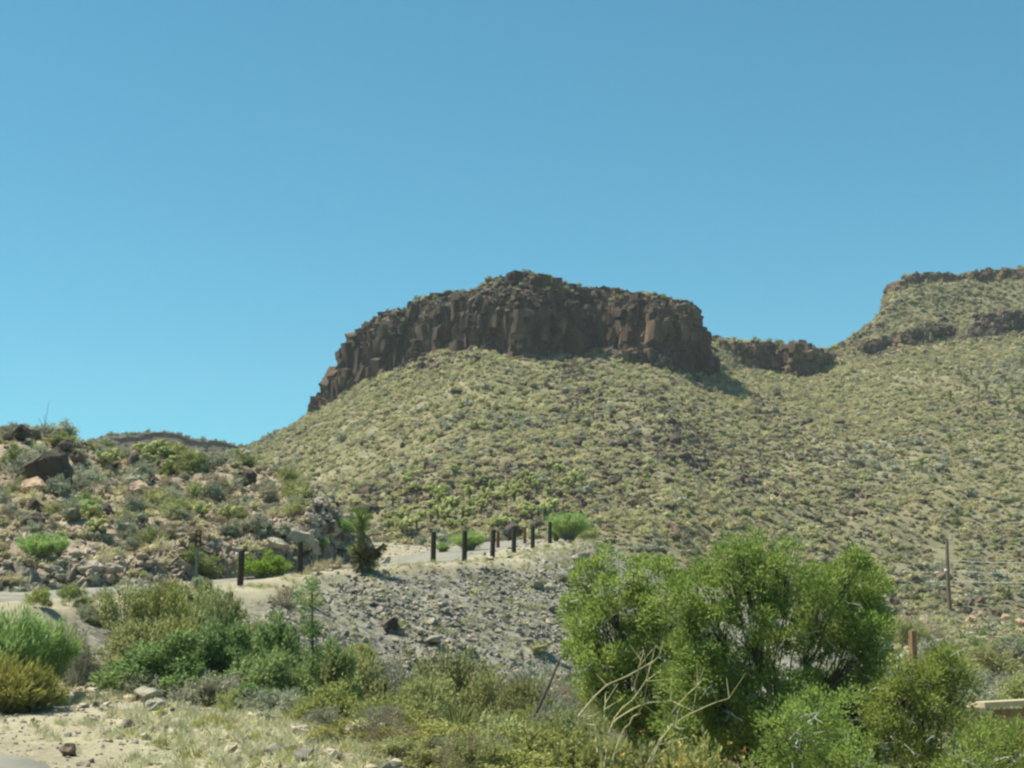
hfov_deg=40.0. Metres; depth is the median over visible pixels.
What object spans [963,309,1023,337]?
cliff
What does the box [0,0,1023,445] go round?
sky
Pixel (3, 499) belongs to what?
shrub
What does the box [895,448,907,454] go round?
grass tussock
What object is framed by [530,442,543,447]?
grass tussock
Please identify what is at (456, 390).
boulder
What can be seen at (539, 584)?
boulder
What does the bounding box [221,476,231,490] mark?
shrub
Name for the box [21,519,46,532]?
shrub
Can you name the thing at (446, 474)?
desert scrub
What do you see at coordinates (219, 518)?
shrub
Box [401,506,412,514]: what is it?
cholla
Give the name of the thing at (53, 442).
shrub
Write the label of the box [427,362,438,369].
boulder
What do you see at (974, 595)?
desert scrub
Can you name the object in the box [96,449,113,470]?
cholla
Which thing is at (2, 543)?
grass clump
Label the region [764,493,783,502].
grass tussock
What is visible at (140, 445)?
cholla
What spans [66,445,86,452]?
grass clump
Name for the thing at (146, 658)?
bush
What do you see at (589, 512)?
grass tussock
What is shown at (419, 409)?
desert scrub
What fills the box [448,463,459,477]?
cholla
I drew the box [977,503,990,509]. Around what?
grass tussock
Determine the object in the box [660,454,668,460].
boulder
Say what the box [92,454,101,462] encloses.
rock
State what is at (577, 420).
boulder
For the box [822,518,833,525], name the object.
grass tussock
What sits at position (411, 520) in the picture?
cholla
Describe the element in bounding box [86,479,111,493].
shrub
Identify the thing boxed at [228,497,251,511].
shrub
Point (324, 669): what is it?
bush
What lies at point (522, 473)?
cholla
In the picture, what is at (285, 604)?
shrub
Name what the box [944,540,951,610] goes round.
utility pole
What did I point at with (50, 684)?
bush
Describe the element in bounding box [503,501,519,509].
grass tussock
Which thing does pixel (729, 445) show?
desert scrub
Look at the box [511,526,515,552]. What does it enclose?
guard post
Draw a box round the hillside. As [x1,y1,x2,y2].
[0,430,375,591]
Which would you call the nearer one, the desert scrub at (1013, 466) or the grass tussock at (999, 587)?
the grass tussock at (999, 587)
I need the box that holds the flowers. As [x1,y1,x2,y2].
[620,726,745,766]
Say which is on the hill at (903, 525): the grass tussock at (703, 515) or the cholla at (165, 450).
the grass tussock at (703, 515)
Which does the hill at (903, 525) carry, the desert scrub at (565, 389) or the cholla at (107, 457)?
the desert scrub at (565, 389)
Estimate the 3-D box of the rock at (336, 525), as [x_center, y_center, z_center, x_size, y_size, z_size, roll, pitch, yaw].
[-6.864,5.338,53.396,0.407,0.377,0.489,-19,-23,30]
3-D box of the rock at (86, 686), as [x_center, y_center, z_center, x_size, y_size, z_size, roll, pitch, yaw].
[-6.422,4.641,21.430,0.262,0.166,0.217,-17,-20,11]
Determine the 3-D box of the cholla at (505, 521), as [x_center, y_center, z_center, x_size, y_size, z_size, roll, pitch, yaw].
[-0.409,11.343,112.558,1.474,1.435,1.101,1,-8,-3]
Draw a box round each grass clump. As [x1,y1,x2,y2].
[0,540,9,548]
[0,569,30,584]
[10,490,21,497]
[15,487,42,502]
[25,497,51,506]
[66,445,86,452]
[82,546,114,562]
[108,487,126,494]
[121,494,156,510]
[136,536,171,552]
[237,537,260,552]
[260,503,281,518]
[295,587,322,606]
[303,557,325,571]
[313,555,350,570]
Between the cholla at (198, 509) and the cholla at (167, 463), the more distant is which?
the cholla at (167, 463)
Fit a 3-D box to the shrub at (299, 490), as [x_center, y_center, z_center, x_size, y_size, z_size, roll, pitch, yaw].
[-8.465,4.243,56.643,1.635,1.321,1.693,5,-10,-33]
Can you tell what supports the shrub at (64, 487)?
on the hillside
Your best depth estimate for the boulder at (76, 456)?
63.80 m
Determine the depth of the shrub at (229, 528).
49.96 m
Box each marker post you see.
[496,532,499,547]
[523,528,525,543]
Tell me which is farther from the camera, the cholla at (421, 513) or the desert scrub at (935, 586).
the desert scrub at (935, 586)
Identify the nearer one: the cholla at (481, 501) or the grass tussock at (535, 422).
the cholla at (481, 501)
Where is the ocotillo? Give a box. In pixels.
[38,403,50,436]
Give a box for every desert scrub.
[384,462,398,470]
[384,483,401,488]
[413,406,424,412]
[427,453,445,462]
[432,447,444,452]
[435,470,452,478]
[449,447,466,455]
[463,469,477,474]
[464,398,473,405]
[469,420,480,430]
[489,437,503,442]
[493,403,503,410]
[496,444,513,451]
[509,469,520,475]
[511,418,523,427]
[520,416,532,423]
[528,434,540,441]
[536,472,548,483]
[538,488,556,494]
[540,422,552,428]
[552,507,563,513]
[553,496,570,503]
[557,385,571,393]
[561,439,571,448]
[569,413,583,417]
[580,416,593,423]
[583,492,593,497]
[589,504,603,513]
[596,495,608,501]
[597,523,615,528]
[602,402,616,410]
[605,454,619,460]
[623,436,638,441]
[629,427,639,434]
[640,470,651,477]
[649,529,661,536]
[673,495,689,503]
[680,529,689,538]
[692,488,703,494]
[692,493,714,503]
[694,526,704,533]
[699,532,712,538]
[719,439,734,448]
[750,496,762,503]
[754,436,767,441]
[784,475,798,482]
[823,533,833,538]
[831,516,848,524]
[843,455,859,464]
[853,455,867,466]
[866,447,878,454]
[868,459,880,469]
[885,461,898,469]
[900,569,913,575]
[904,551,915,559]
[909,436,920,444]
[922,400,936,404]
[927,580,942,592]
[930,558,944,566]
[932,461,946,469]
[934,452,951,460]
[936,532,947,536]
[937,454,949,463]
[937,582,945,589]
[938,427,948,431]
[949,516,963,525]
[964,486,976,495]
[964,568,975,576]
[967,456,981,463]
[967,532,985,538]
[968,592,981,599]
[971,587,983,594]
[985,587,994,594]
[988,567,1003,576]
[1006,463,1019,468]
[1007,529,1023,536]
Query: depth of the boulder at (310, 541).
50.54 m
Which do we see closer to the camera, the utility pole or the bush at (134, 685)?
the bush at (134, 685)
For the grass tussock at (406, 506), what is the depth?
121.68 m
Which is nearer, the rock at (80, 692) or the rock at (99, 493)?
the rock at (80, 692)
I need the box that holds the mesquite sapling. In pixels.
[290,572,324,685]
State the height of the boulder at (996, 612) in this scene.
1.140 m
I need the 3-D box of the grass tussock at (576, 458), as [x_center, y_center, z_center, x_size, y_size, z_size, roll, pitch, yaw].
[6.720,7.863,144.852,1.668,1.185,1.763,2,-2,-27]
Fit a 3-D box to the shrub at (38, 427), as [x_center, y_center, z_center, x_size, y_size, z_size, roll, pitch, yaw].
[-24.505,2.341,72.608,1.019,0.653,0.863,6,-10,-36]
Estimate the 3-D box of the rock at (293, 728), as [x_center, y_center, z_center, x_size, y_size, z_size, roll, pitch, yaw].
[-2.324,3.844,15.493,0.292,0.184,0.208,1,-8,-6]
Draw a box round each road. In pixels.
[0,540,539,601]
[0,754,50,767]
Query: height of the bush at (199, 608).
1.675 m
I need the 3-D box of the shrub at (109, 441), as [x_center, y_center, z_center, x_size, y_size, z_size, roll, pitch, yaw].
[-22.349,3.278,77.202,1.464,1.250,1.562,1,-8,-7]
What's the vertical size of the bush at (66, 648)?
1.422 m
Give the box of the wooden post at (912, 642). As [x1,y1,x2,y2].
[909,631,917,669]
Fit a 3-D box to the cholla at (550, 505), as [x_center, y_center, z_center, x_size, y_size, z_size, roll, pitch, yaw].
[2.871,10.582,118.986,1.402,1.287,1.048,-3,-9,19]
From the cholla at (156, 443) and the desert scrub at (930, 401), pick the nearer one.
the cholla at (156, 443)
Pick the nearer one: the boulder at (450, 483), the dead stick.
the dead stick
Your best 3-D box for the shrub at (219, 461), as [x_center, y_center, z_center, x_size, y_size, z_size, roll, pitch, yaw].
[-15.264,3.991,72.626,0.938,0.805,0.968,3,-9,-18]
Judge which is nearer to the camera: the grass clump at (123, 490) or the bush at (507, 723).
the bush at (507, 723)
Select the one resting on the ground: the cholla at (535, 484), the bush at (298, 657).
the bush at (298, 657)
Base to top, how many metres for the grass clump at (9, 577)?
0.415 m
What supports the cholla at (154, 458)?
on the hillside
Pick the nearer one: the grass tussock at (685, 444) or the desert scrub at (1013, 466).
the grass tussock at (685, 444)
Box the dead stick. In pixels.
[533,657,561,717]
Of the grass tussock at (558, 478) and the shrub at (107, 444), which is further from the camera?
the grass tussock at (558, 478)
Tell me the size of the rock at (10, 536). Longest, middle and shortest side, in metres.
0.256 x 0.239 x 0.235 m
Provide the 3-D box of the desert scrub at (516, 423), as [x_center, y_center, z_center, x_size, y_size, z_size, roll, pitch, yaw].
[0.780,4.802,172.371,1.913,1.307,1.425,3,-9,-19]
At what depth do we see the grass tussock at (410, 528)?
113.00 m
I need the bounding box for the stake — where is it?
[384,683,386,700]
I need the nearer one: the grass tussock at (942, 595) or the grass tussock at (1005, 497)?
the grass tussock at (942, 595)
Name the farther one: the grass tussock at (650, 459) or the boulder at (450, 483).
the grass tussock at (650, 459)
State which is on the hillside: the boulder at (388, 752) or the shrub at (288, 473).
the shrub at (288, 473)
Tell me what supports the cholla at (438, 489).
on the hill at (903, 525)
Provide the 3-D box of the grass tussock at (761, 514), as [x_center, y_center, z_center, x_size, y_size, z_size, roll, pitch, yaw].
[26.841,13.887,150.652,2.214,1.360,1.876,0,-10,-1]
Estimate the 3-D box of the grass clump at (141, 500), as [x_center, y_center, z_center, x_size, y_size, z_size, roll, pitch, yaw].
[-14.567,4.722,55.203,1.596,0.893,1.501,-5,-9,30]
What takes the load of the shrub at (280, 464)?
on the hillside
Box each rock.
[0,535,5,541]
[0,570,11,575]
[0,575,9,585]
[7,533,14,539]
[26,499,45,512]
[43,556,55,562]
[59,743,76,755]
[73,690,86,698]
[75,686,85,690]
[79,702,89,706]
[82,683,99,688]
[85,568,99,582]
[86,687,97,693]
[89,489,104,497]
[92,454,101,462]
[92,701,100,706]
[105,563,123,573]
[116,718,132,727]
[123,694,137,701]
[128,578,137,583]
[136,552,148,559]
[140,577,149,583]
[140,733,152,739]
[145,698,165,710]
[185,564,190,571]
[223,745,237,755]
[245,513,261,521]
[247,485,254,492]
[255,711,268,718]
[260,743,281,755]
[261,497,270,501]
[265,715,279,721]
[288,725,310,737]
[293,748,313,759]
[309,529,319,537]
[313,503,322,512]
[326,520,334,533]
[331,528,341,536]
[332,520,338,528]
[365,764,379,767]
[380,762,395,767]
[386,758,402,767]
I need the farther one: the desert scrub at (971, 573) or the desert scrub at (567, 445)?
the desert scrub at (567, 445)
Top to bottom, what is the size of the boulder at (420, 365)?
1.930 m
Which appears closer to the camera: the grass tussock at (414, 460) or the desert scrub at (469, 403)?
the grass tussock at (414, 460)
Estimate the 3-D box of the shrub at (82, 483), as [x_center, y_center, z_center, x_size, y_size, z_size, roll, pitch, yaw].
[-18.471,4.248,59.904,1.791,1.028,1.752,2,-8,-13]
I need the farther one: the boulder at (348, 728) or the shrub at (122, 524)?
the shrub at (122, 524)
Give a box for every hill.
[93,431,238,455]
[237,277,1023,624]
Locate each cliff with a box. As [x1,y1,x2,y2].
[307,270,723,412]
[712,338,836,376]
[856,321,956,354]
[880,267,1023,309]
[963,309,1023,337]
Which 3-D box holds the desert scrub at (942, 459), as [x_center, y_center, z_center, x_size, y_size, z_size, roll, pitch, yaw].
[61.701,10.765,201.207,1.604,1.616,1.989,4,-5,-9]
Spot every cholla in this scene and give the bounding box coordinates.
[79,504,102,526]
[86,518,109,539]
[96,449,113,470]
[101,448,119,460]
[123,449,134,457]
[131,441,148,451]
[139,453,150,459]
[141,444,157,454]
[147,455,159,462]
[150,439,165,454]
[154,459,167,467]
[157,445,172,458]
[161,459,173,474]
[167,454,181,468]
[190,485,204,497]
[192,501,212,518]
[216,505,238,520]
[229,505,244,518]
[383,509,397,526]
[384,518,392,527]
[386,493,399,505]
[393,518,409,532]
[395,509,401,518]
[398,510,409,518]
[401,475,413,483]
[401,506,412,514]
[401,517,413,532]
[405,470,414,481]
[407,481,419,495]
[412,515,422,527]
[414,510,425,521]
[423,481,436,495]
[424,499,438,508]
[426,509,436,521]
[429,489,436,499]
[431,504,443,516]
[432,491,445,505]
[435,484,448,492]
[439,507,451,521]
[440,483,450,492]
[443,518,455,527]
[444,496,458,505]
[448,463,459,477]
[451,495,460,502]
[454,504,469,519]
[456,517,468,525]
[460,478,471,487]
[463,484,476,499]
[464,505,476,516]
[465,499,475,506]
[473,498,488,512]
[475,475,488,482]
[479,485,490,493]
[479,491,490,498]
[487,517,499,528]
[488,479,497,490]
[491,491,499,500]
[493,514,506,531]
[500,517,511,528]
[501,492,508,501]
[502,483,514,490]
[507,488,522,499]
[510,479,522,485]
[510,482,521,489]
[510,517,519,523]
[516,505,527,514]
[517,470,528,477]
[520,500,529,505]
[521,487,530,493]
[521,509,528,520]
[523,504,535,515]
[525,476,536,485]
[531,471,541,477]
[531,478,541,491]
[531,503,544,515]
[539,502,552,514]
[540,497,559,511]
[542,504,549,517]
[543,486,551,495]
[553,463,566,472]
[559,475,573,488]
[569,469,581,483]
[577,473,585,484]
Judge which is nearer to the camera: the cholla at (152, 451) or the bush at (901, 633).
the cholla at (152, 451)
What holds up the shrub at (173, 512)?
on the hillside
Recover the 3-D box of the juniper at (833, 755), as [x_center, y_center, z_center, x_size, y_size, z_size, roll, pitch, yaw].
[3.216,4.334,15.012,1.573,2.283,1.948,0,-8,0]
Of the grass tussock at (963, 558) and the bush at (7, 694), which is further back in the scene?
the grass tussock at (963, 558)
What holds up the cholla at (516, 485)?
on the hill at (903, 525)
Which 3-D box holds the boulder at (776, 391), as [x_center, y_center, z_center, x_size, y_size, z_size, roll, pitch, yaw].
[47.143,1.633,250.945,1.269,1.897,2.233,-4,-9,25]
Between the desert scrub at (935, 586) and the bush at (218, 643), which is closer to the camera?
the bush at (218, 643)
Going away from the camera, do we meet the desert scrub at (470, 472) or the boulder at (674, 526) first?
the boulder at (674, 526)
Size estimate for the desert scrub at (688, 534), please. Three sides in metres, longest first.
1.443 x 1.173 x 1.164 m
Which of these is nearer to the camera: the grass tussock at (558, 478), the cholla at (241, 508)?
the cholla at (241, 508)
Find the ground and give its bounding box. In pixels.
[0,539,1006,767]
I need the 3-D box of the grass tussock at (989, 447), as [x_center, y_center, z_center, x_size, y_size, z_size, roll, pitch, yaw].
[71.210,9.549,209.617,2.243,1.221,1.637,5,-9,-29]
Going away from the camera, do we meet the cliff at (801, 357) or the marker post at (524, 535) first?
the marker post at (524, 535)
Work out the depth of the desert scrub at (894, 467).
196.70 m
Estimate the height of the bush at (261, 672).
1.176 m
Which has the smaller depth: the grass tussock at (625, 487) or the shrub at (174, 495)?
the shrub at (174, 495)
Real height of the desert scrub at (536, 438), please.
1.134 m
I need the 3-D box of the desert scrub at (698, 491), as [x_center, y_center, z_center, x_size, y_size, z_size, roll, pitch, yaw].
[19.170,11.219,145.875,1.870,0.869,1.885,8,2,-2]
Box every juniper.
[645,525,910,767]
[740,681,883,767]
[855,639,987,767]
[928,711,1023,767]
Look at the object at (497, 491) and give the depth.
126.70 m
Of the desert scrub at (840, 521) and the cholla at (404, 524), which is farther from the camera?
the desert scrub at (840, 521)
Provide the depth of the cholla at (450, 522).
113.15 m
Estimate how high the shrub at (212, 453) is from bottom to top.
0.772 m
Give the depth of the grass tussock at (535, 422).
172.25 m
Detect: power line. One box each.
[950,570,1023,573]
[953,560,1023,562]
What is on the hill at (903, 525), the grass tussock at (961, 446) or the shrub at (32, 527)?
the grass tussock at (961, 446)
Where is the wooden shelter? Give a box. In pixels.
[966,699,1023,767]
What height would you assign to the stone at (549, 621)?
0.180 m
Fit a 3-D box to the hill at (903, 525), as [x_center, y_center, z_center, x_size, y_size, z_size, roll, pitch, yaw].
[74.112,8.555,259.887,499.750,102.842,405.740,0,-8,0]
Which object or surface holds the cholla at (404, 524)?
on the hill at (903, 525)
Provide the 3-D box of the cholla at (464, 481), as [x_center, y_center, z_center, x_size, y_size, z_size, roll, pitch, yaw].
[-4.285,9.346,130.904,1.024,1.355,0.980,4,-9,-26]
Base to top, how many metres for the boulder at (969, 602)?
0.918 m
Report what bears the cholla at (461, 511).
on the hill at (903, 525)
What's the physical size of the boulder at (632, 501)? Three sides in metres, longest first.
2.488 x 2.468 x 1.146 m
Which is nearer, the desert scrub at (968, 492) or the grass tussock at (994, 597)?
the grass tussock at (994, 597)
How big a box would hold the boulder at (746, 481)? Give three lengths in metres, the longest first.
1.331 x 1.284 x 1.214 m
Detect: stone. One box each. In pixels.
[348,588,356,592]
[374,606,382,612]
[423,635,439,643]
[425,617,438,624]
[523,638,533,641]
[524,574,532,578]
[545,618,553,623]
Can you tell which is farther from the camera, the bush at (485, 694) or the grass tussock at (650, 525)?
the grass tussock at (650, 525)
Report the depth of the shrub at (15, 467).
59.08 m
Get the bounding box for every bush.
[0,601,60,670]
[0,647,49,714]
[7,659,71,712]
[21,610,87,695]
[80,578,160,631]
[87,628,237,697]
[109,668,167,700]
[130,577,196,640]
[155,606,204,677]
[162,643,238,678]
[175,577,237,646]
[187,615,242,683]
[203,591,239,646]
[211,648,286,692]
[223,681,287,711]
[226,619,259,660]
[230,615,266,657]
[232,683,309,713]
[251,605,300,662]
[267,646,325,699]
[280,690,332,721]
[288,672,389,727]
[293,641,310,669]
[299,648,358,707]
[302,714,423,745]
[308,634,363,703]
[345,648,393,703]
[346,733,445,767]
[361,652,414,702]
[380,715,504,748]
[389,669,467,723]
[401,640,506,711]
[419,743,560,767]
[454,705,543,755]
[456,665,519,722]
[486,673,552,720]
[493,659,567,710]
[501,719,620,764]
[524,687,593,729]
[530,696,611,761]
[540,731,651,767]
[554,540,705,758]
[575,626,745,767]
[602,734,715,767]
[653,726,721,767]
[726,756,763,767]
[884,616,934,646]
[896,637,977,670]
[904,616,951,637]
[905,651,997,691]
[925,639,1023,676]
[927,680,1018,741]
[946,694,1023,749]
[950,667,1023,709]
[962,636,1023,653]
[982,634,1023,671]
[991,669,1023,708]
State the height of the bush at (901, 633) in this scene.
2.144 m
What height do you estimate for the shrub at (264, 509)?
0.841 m
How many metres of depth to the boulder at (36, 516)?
45.38 m
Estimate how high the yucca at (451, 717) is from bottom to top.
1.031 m
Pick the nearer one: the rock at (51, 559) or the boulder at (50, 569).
the boulder at (50, 569)
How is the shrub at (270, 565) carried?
on the ground
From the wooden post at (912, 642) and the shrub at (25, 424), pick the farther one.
the shrub at (25, 424)
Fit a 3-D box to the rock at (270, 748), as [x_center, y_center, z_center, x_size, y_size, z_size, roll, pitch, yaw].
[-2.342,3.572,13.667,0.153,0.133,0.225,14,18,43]
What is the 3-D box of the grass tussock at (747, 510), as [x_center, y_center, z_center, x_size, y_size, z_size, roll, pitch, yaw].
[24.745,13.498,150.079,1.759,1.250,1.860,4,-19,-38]
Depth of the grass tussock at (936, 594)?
144.39 m
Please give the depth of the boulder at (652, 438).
170.86 m
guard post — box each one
[235,551,244,585]
[297,541,302,574]
[431,532,435,561]
[462,530,466,560]
[490,530,495,556]
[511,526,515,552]
[531,526,534,547]
[548,522,551,542]
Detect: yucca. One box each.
[341,501,387,573]
[436,698,479,731]
[918,457,924,472]
[948,433,952,444]
[963,373,968,385]
[1008,385,1013,398]
[1016,404,1021,417]
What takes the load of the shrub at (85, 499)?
on the hillside
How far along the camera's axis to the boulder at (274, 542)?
49.21 m
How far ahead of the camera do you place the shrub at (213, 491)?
60.81 m
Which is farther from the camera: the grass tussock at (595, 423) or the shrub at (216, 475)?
the grass tussock at (595, 423)
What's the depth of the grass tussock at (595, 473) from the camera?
138.00 m
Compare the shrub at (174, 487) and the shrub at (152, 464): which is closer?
the shrub at (174, 487)
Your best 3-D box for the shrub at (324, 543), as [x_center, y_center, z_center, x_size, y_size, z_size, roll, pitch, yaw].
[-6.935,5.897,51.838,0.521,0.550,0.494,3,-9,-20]
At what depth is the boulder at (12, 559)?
36.36 m
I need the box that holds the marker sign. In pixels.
[195,530,201,590]
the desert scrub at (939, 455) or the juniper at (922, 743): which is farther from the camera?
the desert scrub at (939, 455)
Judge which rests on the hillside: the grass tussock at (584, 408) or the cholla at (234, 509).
the cholla at (234, 509)
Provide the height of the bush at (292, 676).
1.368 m
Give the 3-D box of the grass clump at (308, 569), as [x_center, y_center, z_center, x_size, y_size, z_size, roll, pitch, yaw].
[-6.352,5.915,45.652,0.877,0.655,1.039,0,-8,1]
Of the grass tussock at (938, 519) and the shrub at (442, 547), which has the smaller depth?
the shrub at (442, 547)
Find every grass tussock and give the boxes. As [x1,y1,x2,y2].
[374,480,388,488]
[378,434,392,441]
[398,502,409,509]
[400,523,415,530]
[403,463,421,470]
[410,457,423,464]
[416,451,431,460]
[431,411,441,417]
[432,430,446,437]
[454,476,463,483]
[467,519,480,524]
[468,437,482,444]
[474,395,489,401]
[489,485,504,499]
[503,408,513,415]
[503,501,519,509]
[519,483,530,488]
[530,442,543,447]
[531,419,542,424]
[531,429,542,435]
[543,458,558,466]
[550,468,563,477]
[554,447,563,452]
[555,404,566,409]
[555,476,564,483]
[557,431,567,436]
[557,485,567,491]
[558,502,570,508]
[564,447,579,455]
[571,455,586,462]
[573,501,581,507]
[577,451,588,457]
[578,404,589,411]
[584,496,595,504]
[585,509,595,515]
[586,428,599,435]
[589,445,598,451]
[590,419,602,427]
[590,471,602,477]
[604,509,621,518]
[614,413,625,418]
[616,481,630,489]
[626,516,638,523]
[628,510,645,516]
[636,502,647,509]
[640,521,656,529]
[643,456,655,463]
[654,491,667,497]
[655,517,672,524]
[657,414,669,419]
[657,524,670,532]
[661,487,672,493]
[661,510,674,517]
[663,497,679,505]
[677,486,686,492]
[677,517,691,528]
[679,440,689,447]
[685,487,697,495]
[699,513,708,518]
[706,514,725,526]
[713,459,731,467]
[714,480,725,486]
[720,499,731,505]
[727,519,739,526]
[738,505,753,514]
[753,508,771,518]
[761,479,775,485]
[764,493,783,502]
[771,468,782,472]
[797,524,808,531]
[798,495,807,503]
[806,528,823,537]
[808,522,818,529]
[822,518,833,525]
[856,473,867,478]
[882,516,893,522]
[883,481,896,488]
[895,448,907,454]
[902,569,923,577]
[909,461,919,466]
[911,494,928,501]
[912,486,924,493]
[912,559,926,565]
[927,589,941,597]
[930,517,941,523]
[931,512,946,519]
[936,592,946,599]
[937,498,951,505]
[954,442,966,448]
[956,554,968,561]
[958,525,969,531]
[960,452,970,457]
[964,483,975,490]
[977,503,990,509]
[981,460,990,466]
[982,444,993,451]
[990,592,1002,600]
[992,584,1006,590]
[1001,494,1013,501]
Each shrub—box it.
[0,425,15,440]
[0,455,6,464]
[0,486,14,499]
[0,488,13,505]
[0,505,23,521]
[1,451,39,476]
[1,500,19,512]
[2,445,26,461]
[5,475,25,493]
[6,479,21,493]
[7,421,28,430]
[8,509,29,518]
[14,531,69,563]
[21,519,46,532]
[26,442,46,457]
[30,425,43,432]
[39,500,67,512]
[40,418,79,437]
[41,472,73,494]
[41,517,60,530]
[42,430,83,444]
[42,479,63,493]
[45,428,66,446]
[51,534,71,556]
[55,495,87,521]
[61,489,108,516]
[71,461,86,471]
[72,473,95,489]
[74,462,112,484]
[81,458,92,465]
[86,439,100,450]
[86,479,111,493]
[87,556,114,577]
[92,445,109,452]
[95,435,116,445]
[99,439,114,449]
[111,511,138,533]
[111,535,141,549]
[112,508,133,518]
[114,549,128,558]
[117,526,142,538]
[118,468,151,484]
[118,489,151,511]
[125,456,159,481]
[125,524,173,546]
[137,570,151,577]
[138,484,154,497]
[140,459,154,468]
[142,485,173,502]
[154,494,192,510]
[154,500,183,518]
[156,522,179,539]
[157,464,180,474]
[157,475,174,486]
[158,488,188,504]
[160,439,189,458]
[162,481,183,492]
[162,507,181,520]
[173,448,206,472]
[174,488,189,496]
[177,451,213,472]
[178,471,191,478]
[178,543,209,569]
[179,505,196,518]
[180,523,208,542]
[184,499,204,510]
[185,480,201,491]
[190,463,211,472]
[196,477,229,502]
[197,448,219,467]
[198,553,229,578]
[202,473,232,490]
[203,471,220,480]
[204,510,232,524]
[205,449,220,456]
[213,455,224,466]
[213,518,241,535]
[216,466,231,472]
[217,454,230,462]
[220,496,245,517]
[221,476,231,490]
[222,454,239,463]
[227,448,246,458]
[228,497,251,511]
[230,509,249,519]
[231,472,250,486]
[231,546,293,577]
[234,452,258,466]
[238,492,259,504]
[239,511,277,531]
[244,496,261,504]
[249,482,258,489]
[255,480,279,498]
[256,477,278,486]
[257,482,279,494]
[258,502,280,514]
[259,464,267,470]
[263,586,302,609]
[269,458,297,473]
[272,520,297,535]
[273,465,305,482]
[276,477,300,501]
[280,494,312,516]
[281,474,321,499]
[282,496,293,508]
[286,492,310,509]
[318,537,330,551]
[335,517,354,541]
[349,514,371,526]
[436,542,451,551]
[445,529,488,550]
[542,510,593,540]
[547,528,560,541]
[578,524,599,539]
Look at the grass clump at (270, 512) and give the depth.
54.19 m
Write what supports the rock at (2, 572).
on the hillside
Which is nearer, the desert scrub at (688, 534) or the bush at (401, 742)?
the bush at (401, 742)
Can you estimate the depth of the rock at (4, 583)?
34.59 m
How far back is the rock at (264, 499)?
61.16 m
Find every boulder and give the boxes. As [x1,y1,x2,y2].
[1,557,22,565]
[12,424,32,440]
[19,512,45,527]
[21,476,46,492]
[23,447,73,484]
[30,428,41,438]
[43,565,63,574]
[55,438,75,450]
[69,450,85,462]
[77,559,104,575]
[89,663,108,674]
[98,504,114,518]
[100,463,112,469]
[116,561,127,567]
[126,451,149,467]
[126,480,152,495]
[134,686,162,697]
[156,459,172,472]
[202,543,219,555]
[238,470,256,485]
[267,537,286,548]
[286,528,318,550]
[297,724,308,728]
[303,512,315,522]
[307,546,321,555]
[324,748,342,759]
[344,720,385,742]
[356,503,370,512]
[359,440,368,445]
[360,486,377,494]
[370,505,378,511]
[371,473,388,481]
[379,555,390,563]
[381,741,408,757]
[383,617,398,630]
[408,479,424,485]
[416,361,424,369]
[423,460,436,471]
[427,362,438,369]
[436,480,454,488]
[450,388,462,393]
[470,354,480,360]
[470,475,489,486]
[480,509,492,514]
[502,521,522,540]
[508,507,517,511]
[525,421,534,426]
[527,581,543,588]
[534,463,545,468]
[538,454,546,460]
[546,583,557,589]
[549,604,557,613]
[556,571,571,581]
[570,418,580,423]
[570,438,581,445]
[570,552,589,560]
[572,499,587,506]
[576,515,593,528]
[580,387,590,394]
[608,477,620,484]
[614,353,621,359]
[615,440,627,447]
[621,495,648,505]
[636,390,644,394]
[644,435,657,441]
[645,467,654,473]
[645,499,651,507]
[657,396,666,400]
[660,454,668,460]
[667,416,675,424]
[667,454,675,463]
[667,523,687,532]
[669,433,684,444]
[679,451,691,458]
[682,406,692,412]
[705,443,713,449]
[734,476,743,482]
[742,478,751,483]
[753,407,761,413]
[772,388,779,396]
[835,419,844,423]
[850,511,859,515]
[889,596,899,604]
[896,614,905,620]
[935,569,952,580]
[955,407,960,413]
[963,607,973,613]
[965,615,976,622]
[966,599,972,604]
[970,624,983,630]
[972,312,979,317]
[974,595,984,602]
[977,610,986,618]
[991,609,1001,616]
[1001,614,1011,620]
[1015,618,1023,627]
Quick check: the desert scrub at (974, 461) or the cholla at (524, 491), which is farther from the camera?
the desert scrub at (974, 461)

